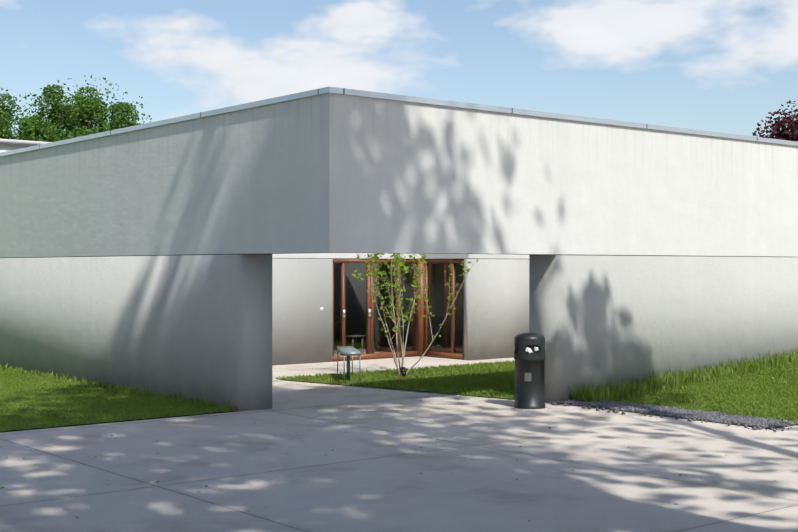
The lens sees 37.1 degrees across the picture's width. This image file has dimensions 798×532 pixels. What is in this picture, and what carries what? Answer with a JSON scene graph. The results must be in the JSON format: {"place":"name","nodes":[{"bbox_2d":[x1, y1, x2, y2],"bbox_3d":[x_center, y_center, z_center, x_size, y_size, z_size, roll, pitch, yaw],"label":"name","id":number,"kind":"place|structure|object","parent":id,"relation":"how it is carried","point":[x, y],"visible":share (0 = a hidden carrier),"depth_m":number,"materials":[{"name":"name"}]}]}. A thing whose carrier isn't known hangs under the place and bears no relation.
{"place":"outdoors","nodes":[
{"label":"outdoors","id":0,"kind":"place"},
{"bbox_2d":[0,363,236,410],"bbox_3d":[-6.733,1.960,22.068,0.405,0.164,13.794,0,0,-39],"label":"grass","id":1,"kind":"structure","parent":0,"point":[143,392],"depth_m":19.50,"materials":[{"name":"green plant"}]},
{"bbox_2d":[0,365,514,431],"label":"lawn base","id":2,"kind":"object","parent":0,"point":[159,399],"depth_m":17.64,"materials":[{"name":"green plant"}]},
{"bbox_2d":[337,346,360,383],"bbox_3d":[-0.909,1.767,21.380,0.290,0.550,1.576,0,0,-7],"label":"table","id":3,"kind":"object","parent":2,"relation":"on","point":[349,351],"visible":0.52,"depth_m":21.11,"materials":[{"name":"metal"}]},
{"bbox_2d":[276,360,514,398],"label":"court grass","id":4,"kind":"structure","parent":2,"relation":"on","point":[474,375],"depth_m":21.17,"materials":[{"name":"green plant"}]},
{"bbox_2d":[352,253,477,373],"bbox_3d":[0.083,0.473,22.205,2.160,3.159,1.898,0,0,-39],"label":"sapling","id":5,"kind":"object","parent":4,"relation":"on","point":[400,263],"depth_m":22.16,"materials":[{"name":"green plant"}]},
{"bbox_2d":[400,367,405,376],"bbox_3d":[0.073,1.936,21.598,0.109,0.211,0.167,0,0,-6],"label":"ground spot","id":6,"kind":"object","parent":2,"relation":"on","point":[403,371],"visible":0.81,"depth_m":21.56,"materials":[{"name":"black metal"}]},
{"bbox_2d":[0,409,781,432],"bbox_3d":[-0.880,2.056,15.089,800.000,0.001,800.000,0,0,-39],"label":"ground","id":7,"kind":"structure","parent":0,"point":[134,420],"depth_m":15.74,"materials":[{"name":"grey concrete"}]},
{"bbox_2d":[0,139,50,152],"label":"white building","id":8,"kind":"structure","parent":7,"relation":"on","point":[8,145],"depth_m":44.10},
{"bbox_2d":[0,88,67,141],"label":"tree","id":9,"kind":"object","parent":7,"relation":"on","point":[28,126],"depth_m":102.49,"materials":[{"name":"green plant"}]},
{"bbox_2d":[20,75,151,141],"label":"tree","id":10,"kind":"object","parent":7,"relation":"on","point":[73,117],"depth_m":104.00,"materials":[{"name":"green plant"}]},
{"bbox_2d":[0,254,797,411],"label":"building","id":11,"kind":"structure","parent":7,"relation":"on","point":[231,329],"depth_m":19.75,"materials":[{"name":"paint"}]},
{"bbox_2d":[7,254,777,258],"bbox_3d":[0.093,-0.162,24.510,33.924,0.012,15.809,0,0,6],"label":"building groove","id":12,"kind":"object","parent":11,"relation":"on","point":[331,258],"visible":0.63,"depth_m":19.75,"materials":[{"name":"grey"}]},
{"bbox_2d":[333,259,463,361],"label":"door frames","id":13,"kind":"structure","parent":11,"relation":"attached to","point":[421,334],"depth_m":26.40,"materials":[{"name":"brown wood"}]},
{"bbox_2d":[343,309,371,316],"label":"door handles","id":14,"kind":"object","parent":13,"relation":"attached to","point":[369,313],"visible":0.93,"depth_m":26.22,"materials":[{"name":"grey"}]},
{"bbox_2d":[334,263,462,355],"bbox_3d":[-0.092,0.936,26.493,2.972,2.000,1.270,0,0,-9],"label":"glass","id":15,"kind":"object","parent":13,"relation":"attached to","point":[379,268],"visible":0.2,"depth_m":26.51,"materials":[{"name":"glass"}]},
{"bbox_2d":[0,93,797,258],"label":"building","id":16,"kind":"structure","parent":11,"relation":"on","point":[334,176],"depth_m":17.74,"materials":[{"name":"paint"}]},
{"bbox_2d":[0,87,797,156],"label":"coping","id":17,"kind":"object","parent":16,"relation":"on","point":[326,90],"visible":0.35,"depth_m":17.67,"materials":[{"name":"grey metal"}]},
{"label":"gravel bed","id":18,"kind":"object","parent":7,"relation":"on","visible":0},
{"bbox_2d":[561,398,795,428],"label":"gravel","id":19,"kind":"structure","parent":18,"relation":"on","point":[718,417],"depth_m":16.21,"materials":[{"name":"grey gravel"}]},
{"bbox_2d":[334,342,462,359],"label":"interior floor","id":20,"kind":"structure","parent":0,"point":[388,349],"depth_m":29.67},
{"bbox_2d":[334,322,365,353],"bbox_3d":[-2.266,1.691,27.815,2.300,0.728,1.900,0,0,-39],"label":"interior furniture","id":21,"kind":"object","parent":20,"relation":"on","point":[354,337],"depth_m":27.79,"materials":[{"name":"brown"}]},
{"bbox_2d":[0,356,797,531],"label":"paving","id":22,"kind":"structure","parent":0,"point":[364,475],"depth_m":11.98,"materials":[{"name":"grey concrete"}]},
{"bbox_2d":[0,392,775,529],"bbox_3d":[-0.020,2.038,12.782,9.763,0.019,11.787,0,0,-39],"label":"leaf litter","id":23,"kind":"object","parent":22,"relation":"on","point":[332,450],"visible":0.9,"depth_m":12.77,"materials":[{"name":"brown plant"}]},
{"bbox_2d":[514,333,545,408],"bbox_3d":[1.899,1.512,17.283,0.458,1.085,0.458,0,0,-39],"label":"litter bin","id":24,"kind":"object","parent":22,"relation":"on","point":[529,355],"visible":1,"depth_m":17.10,"materials":[{"name":"plastic"}]},
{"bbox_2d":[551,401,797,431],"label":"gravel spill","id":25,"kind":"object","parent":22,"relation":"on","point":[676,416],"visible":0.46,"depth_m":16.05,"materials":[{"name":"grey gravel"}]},
{"bbox_2d":[0,0,797,136],"label":"sky","id":26,"kind":"structure","parent":0,"point":[721,66],"materials":[{"name":"blue"}]},
{"bbox_2d":[752,100,797,141],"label":"beech","id":27,"kind":"object","parent":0,"point":[782,124],"depth_m":70.80,"materials":[{"name":"purple plant"}]},
{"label":"lawn","id":28,"kind":"structure","parent":0,"visible":0},
{"bbox_2d":[568,344,797,403],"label":"grass","id":29,"kind":"structure","parent":28,"relation":"on","point":[650,384],"depth_m":19.09,"materials":[{"name":"green plant"}]},
{"bbox_2d":[606,360,797,422],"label":"grass","id":30,"kind":"structure","parent":28,"relation":"on","point":[770,393],"depth_m":17.87,"materials":[{"name":"green plant"}]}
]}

